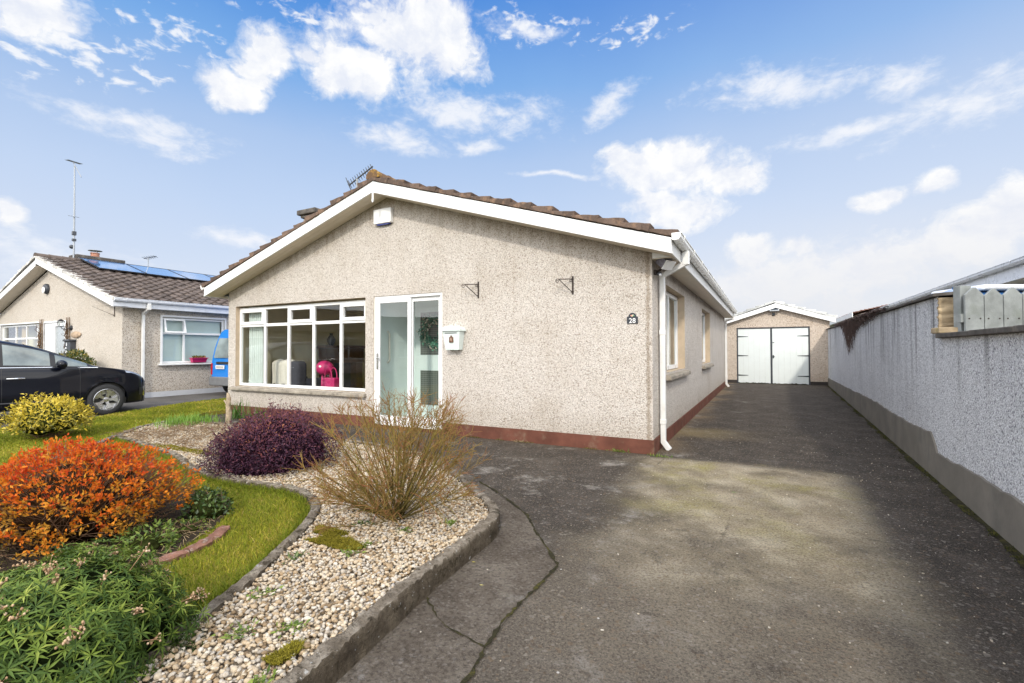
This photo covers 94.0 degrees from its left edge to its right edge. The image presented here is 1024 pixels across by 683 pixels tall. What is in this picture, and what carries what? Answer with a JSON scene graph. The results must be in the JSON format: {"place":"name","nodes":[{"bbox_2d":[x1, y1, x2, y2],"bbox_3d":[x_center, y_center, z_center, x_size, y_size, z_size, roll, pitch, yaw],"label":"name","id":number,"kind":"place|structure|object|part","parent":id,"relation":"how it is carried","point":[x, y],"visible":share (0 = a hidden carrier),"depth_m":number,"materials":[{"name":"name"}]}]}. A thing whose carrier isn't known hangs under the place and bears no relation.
{"place":"outdoors","nodes":[
{"label":"outdoors","id":0,"kind":"place"},
{"bbox_2d":[0,392,226,427],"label":"neighbour driveway","id":1,"kind":"structure","parent":0,"point":[150,402],"depth_m":12.55,"materials":[{"name":"grey asphalt"}]},
{"bbox_2d":[0,340,144,414],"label":"parked car","id":2,"kind":"object","parent":1,"relation":"on","point":[27,369],"visible":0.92,"depth_m":9.34,"materials":[{"name":"black paint"}]},
{"bbox_3d":[-9.159,0.264,9.014,0.113,0.409,0.642,-1,-1,32],"label":"front window","id":3,"kind":"part","parent":2,"relation":"part of","materials":[{"name":"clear glass"}]},
{"bbox_3d":[-8.826,0.386,9.559,0.145,0.246,0.483,-1,-1,32],"label":"quarter window","id":4,"kind":"part","parent":2,"relation":"part of","materials":[{"name":"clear glass"}]},
{"bbox_2d":[58,348,96,365],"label":"bush","id":5,"kind":"object","parent":1,"relation":"on","point":[77,354],"visible":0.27,"depth_m":13.04,"materials":[{"name":"green plant"}]},
{"bbox_2d":[209,329,228,392],"bbox_3d":[-7.231,0.627,15.775,1.800,2.000,4.410,-1,-1,28],"label":"parked van","id":6,"kind":"object","parent":1,"relation":"on","point":[219,370],"visible":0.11,"depth_m":14.11,"materials":[{"name":"blue paint"}]},
{"bbox_3d":[-8.207,0.187,13.933,1.454,0.580,0.106,-1,-1,28],"label":"rear window","id":7,"kind":"part","parent":6,"relation":"part of","materials":[{"name":"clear glass"}]},
{"bbox_2d":[0,399,308,614],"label":"lawn","id":8,"kind":"structure","parent":0,"point":[216,412],"depth_m":3.33,"materials":[{"name":"green plant"}]},
{"bbox_2d":[0,391,97,438],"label":"golden shrub","id":9,"kind":"object","parent":8,"relation":"on","point":[44,417],"visible":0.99,"depth_m":6.84,"materials":[{"name":"yellow plant"}]},
{"bbox_2d":[0,490,230,595],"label":"flower bed","id":10,"kind":"object","parent":8,"relation":"on","point":[8,563],"visible":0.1,"depth_m":3.23,"materials":[{"name":"soil"}]},
{"bbox_2d":[43,545,133,576],"bbox_3d":[-2.357,1.250,2.643,0.457,0.222,0.431,-1,-1,28],"label":"groundcover plant","id":11,"kind":"object","parent":10,"relation":"on","point":[105,556],"visible":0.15,"depth_m":2.73,"materials":[{"name":"green plant"}]},
{"bbox_2d":[0,433,204,560],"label":"orange shrub","id":12,"kind":"object","parent":10,"relation":"on","point":[78,498],"visible":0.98,"depth_m":3.09,"materials":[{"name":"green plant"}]},
{"bbox_2d":[0,535,212,682],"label":"green shrub","id":13,"kind":"object","parent":10,"relation":"on","point":[100,617],"visible":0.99,"depth_m":1.79,"materials":[{"name":"green plant"}]},
{"bbox_2d":[0,510,228,582],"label":"debris","id":14,"kind":"object","parent":10,"relation":"on","point":[207,524],"visible":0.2,"depth_m":3.26,"materials":[{"name":"brown plant"}]},
{"bbox_2d":[106,518,185,560],"bbox_3d":[-2.334,1.261,3.061,0.433,0.209,0.447,-1,-1,28],"label":"groundcover plant","id":15,"kind":"object","parent":10,"relation":"on","point":[156,540],"visible":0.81,"depth_m":3.04,"materials":[{"name":"green plant"}]},
{"bbox_2d":[160,516,214,535],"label":"groundcover plant","id":16,"kind":"object","parent":10,"relation":"on","point":[190,528],"visible":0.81,"depth_m":3.34,"materials":[{"name":"green plant"}]},
{"bbox_2d":[177,484,234,520],"bbox_3d":[-2.336,1.238,3.664,0.388,0.270,0.414,-1,-1,28],"label":"dark plant","id":17,"kind":"object","parent":10,"relation":"on","point":[209,505],"visible":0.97,"depth_m":3.62,"materials":[{"name":"green plant"}]},
{"bbox_2d":[148,550,189,564],"bbox_3d":[-2.093,1.319,2.903,0.107,0.056,0.204,-1,-1,28],"label":"edging brick","id":18,"kind":"object","parent":8,"relation":"on","point":[173,555],"visible":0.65,"depth_m":2.91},
{"bbox_2d":[183,536,216,554],"bbox_3d":[-2.021,1.321,3.089,0.100,0.057,0.204,0,-1,8],"label":"edging brick","id":19,"kind":"object","parent":8,"relation":"on","point":[201,543],"visible":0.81,"depth_m":3.07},
{"bbox_2d":[105,436,313,625],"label":"edge grass","id":20,"kind":"structure","parent":8,"relation":"on","point":[215,593],"depth_m":3.69,"materials":[{"name":"green plant"}]},
{"bbox_2d":[209,525,230,538],"bbox_3d":[-2.025,1.325,3.290,0.102,0.058,0.203,0,-1,-10],"label":"edging brick","id":21,"kind":"object","parent":8,"relation":"on","point":[219,531],"visible":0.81,"depth_m":3.28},
{"bbox_2d":[36,421,320,679],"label":"kerb","id":22,"kind":"structure","parent":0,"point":[247,580],"depth_m":3.14,"materials":[{"name":"grey concrete"}]},
{"bbox_2d":[224,393,231,423],"bbox_3d":[-5.042,1.213,8.487,0.165,0.612,0.122,-1,-1,28],"label":"post","id":23,"kind":"object","parent":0,"point":[227,401],"visible":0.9,"depth_m":8.46,"materials":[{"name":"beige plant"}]},
{"bbox_2d":[123,422,488,682],"bbox_3d":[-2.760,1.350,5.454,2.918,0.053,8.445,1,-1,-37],"label":"gravel","id":24,"kind":"structure","parent":0,"point":[242,604],"depth_m":2.61,"materials":[{"name":"beige gravel"}]},
{"bbox_2d":[100,421,240,453],"bbox_3d":[-4.284,1.317,6.837,3.252,0.120,1.546,-1,-1,28],"label":"debris","id":25,"kind":"object","parent":24,"relation":"on","point":[179,429],"visible":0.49,"depth_m":6.91,"materials":[{"name":"beige gravel"}]},
{"bbox_2d":[147,442,214,455],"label":"moss","id":26,"kind":"object","parent":24,"relation":"on","point":[182,449],"visible":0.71,"depth_m":5.98,"materials":[{"name":"green plant"}]},
{"bbox_2d":[135,412,227,429],"bbox_3d":[-5.487,1.316,8.168,1.305,0.205,1.366,0,-1,-27],"label":"grass tuft","id":27,"kind":"object","parent":24,"relation":"on","point":[195,418],"visible":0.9,"depth_m":8.09,"materials":[{"name":"green plant"}]},
{"bbox_2d":[203,398,258,419],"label":"strap leaf plant","id":28,"kind":"object","parent":24,"relation":"on","point":[237,413],"visible":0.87,"depth_m":9.41,"materials":[{"name":"green plant"}]},
{"bbox_2d":[210,616,258,639],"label":"weed","id":29,"kind":"object","parent":24,"relation":"on","point":[236,631],"visible":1,"depth_m":2.09,"materials":[{"name":"green plant"}]},
{"bbox_2d":[249,405,267,420],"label":"strap leaf plant","id":30,"kind":"object","parent":24,"relation":"on","point":[259,407],"visible":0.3,"depth_m":8.97,"materials":[{"name":"green plant"}]},
{"bbox_2d":[248,663,278,682],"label":"weed","id":31,"kind":"object","parent":24,"relation":"on","point":[264,677],"visible":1,"depth_m":1.80,"materials":[{"name":"green plant"}]},
{"bbox_2d":[246,585,283,600],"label":"weed","id":32,"kind":"object","parent":24,"relation":"on","point":[256,589],"visible":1,"depth_m":2.44,"materials":[{"name":"green plant"}]},
{"bbox_2d":[195,397,345,479],"bbox_3d":[-2.587,0.991,5.180,1.530,0.762,1.294,0,-1,-3],"label":"purple shrub","id":33,"kind":"object","parent":24,"relation":"on","point":[272,444],"visible":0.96,"depth_m":4.83,"materials":[{"name":"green plant"}]},
{"bbox_2d":[260,635,311,665],"bbox_3d":[-0.912,1.263,1.945,0.167,0.023,0.230,-1,-1,28],"label":"moss","id":34,"kind":"object","parent":24,"relation":"on","point":[284,651],"visible":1,"depth_m":1.94,"materials":[{"name":"green plant"}]},
{"bbox_2d":[271,618,309,638],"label":"weed","id":35,"kind":"object","parent":24,"relation":"on","point":[291,624],"visible":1,"depth_m":2.14,"materials":[{"name":"green plant"}]},
{"bbox_2d":[282,549,308,564],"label":"weed","id":36,"kind":"object","parent":24,"relation":"on","point":[295,555],"visible":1,"depth_m":2.86,"materials":[{"name":"green plant"}]},
{"bbox_2d":[308,523,349,536],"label":"moss","id":37,"kind":"object","parent":24,"relation":"on","point":[338,531],"visible":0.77,"depth_m":3.23,"materials":[{"name":"green plant"}]},
{"bbox_2d":[302,532,362,549],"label":"moss","id":38,"kind":"object","parent":24,"relation":"on","point":[333,541],"visible":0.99,"depth_m":3.06,"materials":[{"name":"green plant"}]},
{"bbox_2d":[338,544,366,558],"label":"weed","id":39,"kind":"object","parent":24,"relation":"on","point":[349,550],"visible":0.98,"depth_m":2.93,"materials":[{"name":"green plant"}]},
{"bbox_2d":[352,520,374,524],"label":"weed","id":40,"kind":"object","parent":24,"relation":"on","point":[359,522],"visible":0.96,"depth_m":3.40,"materials":[{"name":"green plant"}]},
{"bbox_2d":[361,539,379,547],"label":"weed","id":41,"kind":"object","parent":24,"relation":"on","point":[368,542],"visible":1,"depth_m":3.05,"materials":[{"name":"green plant"}]},
{"bbox_2d":[278,383,490,543],"bbox_3d":[-0.893,0.823,3.535,1.471,1.065,1.382,-1,-1,28],"label":"bare shrub","id":42,"kind":"object","parent":24,"relation":"on","point":[394,510],"visible":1,"depth_m":3.44,"materials":[{"name":"brown plant"}]},
{"bbox_2d":[396,526,413,534],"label":"weed","id":43,"kind":"object","parent":24,"relation":"on","point":[405,528],"visible":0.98,"depth_m":3.29,"materials":[{"name":"green plant"}]},
{"bbox_2d":[440,518,455,525],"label":"weed","id":44,"kind":"object","parent":24,"relation":"on","point":[452,522],"visible":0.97,"depth_m":3.41,"materials":[{"name":"green plant"}]},
{"bbox_2d":[316,361,333,389],"bbox_3d":[-3.858,0.924,9.836,0.420,1.061,0.300,-1,-1,28],"label":"pink balloon","id":45,"kind":"object","parent":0,"point":[321,366],"visible":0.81,"depth_m":9.73,"materials":[{"name":"plastic"}]},
{"bbox_2d":[316,345,364,390],"bbox_3d":[-4.515,0.817,12.762,0.370,1.420,1.500,-1,-1,28],"label":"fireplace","id":46,"kind":"object","parent":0,"point":[353,365],"visible":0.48,"depth_m":12.95,"materials":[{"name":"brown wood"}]},
{"bbox_2d":[327,333,335,344],"bbox_3d":[-4.700,-0.054,12.421,0.220,0.308,0.217,-1,-1,28],"label":"vase","id":47,"kind":"object","parent":46,"relation":"on","point":[331,339],"visible":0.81,"depth_m":12.36,"materials":[{"name":"grey paint"}]},
{"bbox_2d":[336,455,556,682],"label":"path","id":48,"kind":"structure","parent":0,"point":[514,558],"depth_m":2.45,"materials":[{"name":"grey concrete"}]},
{"bbox_2d":[214,422,499,682],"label":"kerb","id":49,"kind":"structure","parent":48,"relation":"on","point":[336,658],"depth_m":2.33,"materials":[{"name":"grey concrete"}]},
{"bbox_2d":[427,481,558,682],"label":"path joint","id":50,"kind":"object","parent":48,"relation":"on","point":[489,641],"visible":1,"depth_m":2.49,"materials":[{"name":"black asphalt"}]},
{"bbox_2d":[0,0,1023,318],"label":"sky","id":51,"kind":"structure","parent":0,"point":[840,158],"materials":[{"name":"blue"}]},
{"bbox_2d":[204,383,1023,682],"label":"driveway","id":52,"kind":"structure","parent":0,"point":[547,634],"depth_m":3.04,"materials":[{"name":"grey asphalt"}]},
{"bbox_2d":[647,453,672,457],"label":"weed","id":53,"kind":"object","parent":52,"relation":"on","point":[656,455],"visible":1,"depth_m":5.98,"materials":[{"name":"green plant"}]},
{"bbox_2d":[420,425,1023,682],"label":"grit","id":54,"kind":"object","parent":52,"relation":"on","point":[833,582],"visible":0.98,"depth_m":2.76,"materials":[{"name":"gravel"}]},
{"bbox_2d":[827,385,1023,568],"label":"wall foot moss","id":55,"kind":"object","parent":52,"relation":"on","point":[945,491],"depth_m":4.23,"materials":[{"name":"plant"}]},
{"bbox_2d":[738,379,808,384],"bbox_3d":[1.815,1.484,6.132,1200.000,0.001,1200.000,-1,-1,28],"label":"ground","id":56,"kind":"structure","parent":0,"point":[775,383],"depth_m":19.28,"materials":[{"name":"grey concrete"}]},
{"bbox_2d":[0,250,228,397],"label":"bungalow","id":57,"kind":"object","parent":56,"relation":"on","point":[156,333],"visible":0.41,"depth_m":14.48,"materials":[{"name":"white concrete"}]},
{"bbox_2d":[4,324,39,347],"bbox_3d":[-16.722,0.248,16.430,3.350,1.630,0.180,-1,-1,28],"label":"window","id":58,"kind":"structure","parent":57,"relation":"in","point":[25,338],"depth_m":16.58,"materials":[{"name":"white plastic"}]},
{"bbox_2d":[36,319,42,348],"bbox_3d":[-15.240,0.370,15.374,0.480,2.180,0.120,-1,-1,28],"label":"trellis","id":59,"kind":"object","parent":57,"relation":"attached to","point":[40,335],"visible":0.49,"depth_m":15.36,"materials":[{"name":"brown wood"}]},
{"bbox_2d":[42,284,49,293],"bbox_3d":[-14.915,-1.683,15.257,0.330,0.330,0.125,-1,-1,28],"label":"bulkhead light","id":60,"kind":"object","parent":57,"relation":"attached to","point":[45,288],"visible":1,"depth_m":15.21,"materials":[{"name":"grey paint"}]},
{"bbox_2d":[45,322,64,354],"bbox_3d":[-14.355,0.497,15.059,1.530,2.190,0.070,-1,-1,28],"label":"door","id":61,"kind":"structure","parent":57,"relation":"in","point":[54,343],"depth_m":15.09,"materials":[{"name":"white plastic"}]},
{"bbox_2d":[57,319,72,330],"bbox_3d":[-13.466,-0.507,14.375,0.258,0.350,0.298,-1,-1,28],"label":"wall lantern","id":62,"kind":"object","parent":57,"relation":"attached to","point":[70,327],"depth_m":14.37,"materials":[{"name":"black plastic"}]},
{"bbox_2d":[61,317,69,355],"bbox_3d":[-13.536,0.350,14.464,0.370,2.180,0.139,-1,-1,28],"label":"trellis","id":63,"kind":"object","parent":57,"relation":"attached to","point":[66,331],"visible":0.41,"depth_m":14.48,"materials":[{"name":"brown wood"}]},
{"bbox_2d":[62,339,75,354],"bbox_3d":[-13.287,0.167,14.336,0.440,0.460,0.180,-1,-1,28],"label":"letterbox","id":64,"kind":"object","parent":57,"relation":"attached to","point":[70,344],"visible":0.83,"depth_m":14.28,"materials":[{"name":"grey paint"}]},
{"bbox_2d":[66,159,81,257],"bbox_3d":[-14.718,-4.372,16.120,0.394,3.487,0.616,0,-1,-4],"label":"aerial mast","id":65,"kind":"object","parent":57,"relation":"attached to","point":[74,233],"visible":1,"depth_m":16.08,"materials":[{"name":"grey metal"}]},
{"bbox_2d":[71,331,80,337],"bbox_3d":[-13.070,-0.204,14.307,0.685,0.210,0.061,-1,-1,28],"label":"house sign","id":66,"kind":"object","parent":57,"relation":"attached to","point":[75,334],"visible":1,"depth_m":14.25,"materials":[{"name":"beige stone"}]},
{"bbox_2d":[78,257,146,274],"bbox_3d":[-13.527,-2.550,16.195,1.499,0.526,1.325,-1,-1,28],"label":"solar panel","id":67,"kind":"object","parent":57,"relation":"on","point":[109,266],"visible":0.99,"depth_m":16.09,"materials":[{"name":"blue glass"}]},
{"bbox_2d":[127,264,187,279],"bbox_3d":[-12.900,-2.531,17.385,1.499,0.526,1.325,-1,-1,28],"label":"solar panel","id":68,"kind":"object","parent":57,"relation":"on","point":[154,271],"visible":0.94,"depth_m":17.32,"materials":[{"name":"blue glass"}]},
{"bbox_2d":[168,269,210,281],"bbox_3d":[-12.272,-2.511,18.574,1.499,0.526,1.325,-1,-1,28],"label":"solar panel","id":69,"kind":"object","parent":57,"relation":"on","point":[197,277],"visible":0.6,"depth_m":18.43,"materials":[{"name":"blue glass"}]},
{"bbox_2d":[157,317,222,365],"bbox_3d":[-9.798,0.008,14.740,0.260,1.405,2.055,-1,-1,28],"label":"window","id":70,"kind":"structure","parent":57,"relation":"in","point":[183,339],"depth_m":14.68,"materials":[{"name":"white plastic"}]},
{"bbox_2d":[189,355,206,361],"bbox_3d":[-9.670,0.523,14.758,0.232,0.241,0.491,-1,-1,28],"label":"window box","id":71,"kind":"object","parent":57,"relation":"on","point":[196,358],"visible":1,"depth_m":14.70,"materials":[{"name":"pink plastic"}]},
{"bbox_2d":[201,169,736,454],"bbox_3d":[0.821,-0.570,13.939,9.852,4.430,13.580,-1,-1,28],"label":"bungalow","id":72,"kind":"object","parent":56,"relation":"on","point":[542,357],"visible":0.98,"depth_m":7.56,"materials":[{"name":"beige paint"}]},
{"bbox_2d":[228,300,366,397],"bbox_3d":[-4.262,0.218,9.469,3.911,1.980,0.345,-1,-1,28],"label":"window","id":73,"kind":"structure","parent":72,"relation":"in","point":[258,324],"depth_m":9.58,"materials":[{"name":"white plastic"}]},
{"bbox_2d":[271,361,334,389],"bbox_3d":[-4.691,0.917,10.744,1.040,0.970,1.030,-1,-1,28],"label":"armchair","id":74,"kind":"object","parent":72,"relation":"in","point":[299,373],"visible":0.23,"depth_m":10.18,"materials":[{"name":"fabric"}]},
{"bbox_2d":[272,359,296,384],"bbox_3d":[-4.919,0.662,10.446,0.544,0.570,0.374,-1,-1,28],"label":"throw","id":75,"kind":"object","parent":74,"relation":"on","point":[279,371],"visible":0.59,"depth_m":10.32,"materials":[{"name":"beige fabric"}]},
{"bbox_2d":[322,367,338,390],"bbox_3d":[-3.647,0.775,9.619,0.356,0.508,0.152,-1,-1,28],"label":"pink bag","id":76,"kind":"object","parent":72,"relation":"in","point":[329,381],"visible":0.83,"depth_m":9.56,"materials":[{"name":"plastic"}]},
{"bbox_2d":[346,164,372,189],"bbox_3d":[-2.960,-2.865,9.320,0.684,1.077,0.097,-1,-1,25],"label":"tv aerial","id":77,"kind":"object","parent":72,"relation":"attached to","point":[352,182],"visible":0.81,"depth_m":9.31,"materials":[{"name":"grey paint"}]},
{"bbox_2d":[373,207,392,225],"bbox_3d":[-2.232,-2.158,8.284,0.400,0.280,0.075,-1,-1,28],"label":"alarm box","id":78,"kind":"object","parent":72,"relation":"attached to","point":[383,216],"visible":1,"depth_m":8.24,"materials":[{"name":"white plastic"}]},
{"bbox_2d":[374,292,441,429],"bbox_3d":[-1.757,0.321,8.081,1.479,2.233,0.140,-1,-1,28],"label":"sliding door","id":79,"kind":"structure","parent":72,"relation":"in","point":[410,298],"depth_m":8.07,"materials":[{"name":"white plastic"}]},
{"bbox_2d":[416,313,438,350],"bbox_3d":[-1.500,-0.180,9.011,0.763,0.748,0.179,-1,-1,28],"label":"wreath","id":80,"kind":"object","parent":79,"relation":"hanging from","point":[426,339],"visible":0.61,"depth_m":9.07,"materials":[{"name":"green plant"}]},
{"bbox_2d":[234,413,652,454],"bbox_3d":[-2.167,1.484,8.182,8.959,0.026,0.191,-1,-1,28],"label":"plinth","id":81,"kind":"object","parent":72,"relation":"attached to","point":[529,442],"visible":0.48,"depth_m":6.92,"materials":[{"name":"red paint"}]},
{"bbox_2d":[440,326,465,349],"bbox_3d":[-0.927,-0.055,7.505,0.387,0.380,0.175,-1,-1,28],"label":"letterbox","id":82,"kind":"object","parent":72,"relation":"attached to","point":[453,336],"visible":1,"depth_m":7.45,"materials":[{"name":"white metal"}]},
{"bbox_2d":[461,282,478,297],"bbox_3d":[-0.644,-0.798,7.354,0.281,0.260,0.023,0,-1,-20],"label":"hanging bracket","id":83,"kind":"object","parent":72,"relation":"attached to","point":[477,284],"visible":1,"depth_m":7.38,"materials":[{"name":"black metal"}]},
{"bbox_2d":[555,276,573,294],"bbox_3d":[0.727,-0.785,6.631,0.281,0.260,0.023,0,-1,-20],"label":"hanging bracket","id":84,"kind":"object","parent":72,"relation":"attached to","point":[572,281],"visible":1,"depth_m":6.67,"materials":[{"name":"black metal"}]},
{"bbox_2d":[627,313,637,323],"bbox_3d":[1.581,-0.306,6.275,0.144,0.143,0.017,-1,-1,28],"label":"number plaque","id":85,"kind":"object","parent":72,"relation":"attached to","point":[632,318],"visible":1,"depth_m":6.27,"materials":[{"name":"black stone"}]},
{"bbox_2d":[654,257,675,275],"bbox_3d":[1.965,-0.979,6.228,0.200,0.268,0.272,1,-1,-37],"label":"floodlight","id":86,"kind":"object","parent":72,"relation":"attached to","point":[665,264],"visible":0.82,"depth_m":6.16,"materials":[{"name":"black metal"}]},
{"bbox_2d":[666,291,690,380],"bbox_3d":[2.674,-0.117,7.887,0.255,1.400,2.100,-1,-1,28],"label":"window","id":87,"kind":"structure","parent":72,"relation":"in","point":[671,301],"depth_m":8.26,"materials":[{"name":"white plastic"}]},
{"bbox_2d":[702,313,713,368],"bbox_3d":[4.816,-0.051,11.946,0.255,1.400,2.080,-1,-1,28],"label":"window","id":88,"kind":"structure","parent":72,"relation":"in","point":[709,365],"depth_m":12.51,"materials":[{"name":"white plastic"}]},
{"bbox_2d":[725,300,837,384],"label":"garage","id":89,"kind":"structure","parent":56,"relation":"on","point":[788,343],"depth_m":18.52,"materials":[{"name":"beige paint"}]},
{"bbox_2d":[738,329,770,382],"bbox_3d":[9.589,0.571,18.955,1.168,2.142,0.061,-1,-1,28],"label":"door leaf","id":90,"kind":"structure","parent":89,"relation":"in","point":[756,344],"depth_m":18.94,"materials":[{"name":"white paint"}]},
{"bbox_2d":[770,308,778,315],"bbox_3d":[10.159,-1.188,18.497,0.330,0.360,0.220,-1,-1,28],"label":"garage floodlight","id":91,"kind":"object","parent":89,"relation":"attached to","point":[774,310],"visible":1,"depth_m":18.44,"materials":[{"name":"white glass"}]},
{"bbox_2d":[772,328,808,383],"bbox_3d":[10.714,0.557,18.362,1.231,2.142,0.061,-1,-1,28],"label":"door leaf","id":92,"kind":"structure","parent":89,"relation":"in","point":[790,345],"depth_m":18.35,"materials":[{"name":"white paint"}]},
{"bbox_2d":[830,304,887,326],"bbox_3d":[18.122,0.189,24.914,2.521,3.113,14.200,-1,-1,28],"label":"distant bungalow","id":93,"kind":"object","parent":56,"relation":"on","point":[848,316],"visible":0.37,"depth_m":20.27,"materials":[{"name":"white tile"}]},
{"bbox_2d":[827,291,1023,554],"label":"boundary wall","id":94,"kind":"structure","parent":56,"relation":"on","point":[924,383],"depth_m":4.59,"materials":[{"name":"white paint"}]},
{"bbox_2d":[834,306,888,354],"bbox_3d":[7.592,-0.139,10.572,0.283,0.911,8.458,-1,-1,30],"label":"creeper","id":95,"kind":"object","parent":94,"relation":"hanging from","point":[850,326],"visible":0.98,"depth_m":10.24,"materials":[{"name":"brown plant"}]},
{"bbox_2d":[953,286,1023,331],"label":"picket fence","id":96,"kind":"object","parent":94,"relation":"on","point":[974,308],"visible":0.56,"depth_m":4.50,"materials":[{"name":"grey wood"}]},
{"bbox_2d":[874,256,1023,309],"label":"neighbour bungalow","id":97,"kind":"object","parent":56,"relation":"on","point":[1010,272],"visible":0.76,"depth_m":8.77,"materials":[{"name":"white tile"}]},
{"bbox_2d":[931,284,1023,294],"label":"fascia","id":98,"kind":"object","parent":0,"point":[1001,289],"visible":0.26,"depth_m":5.17,"materials":[{"name":"white plastic"}]}
]}

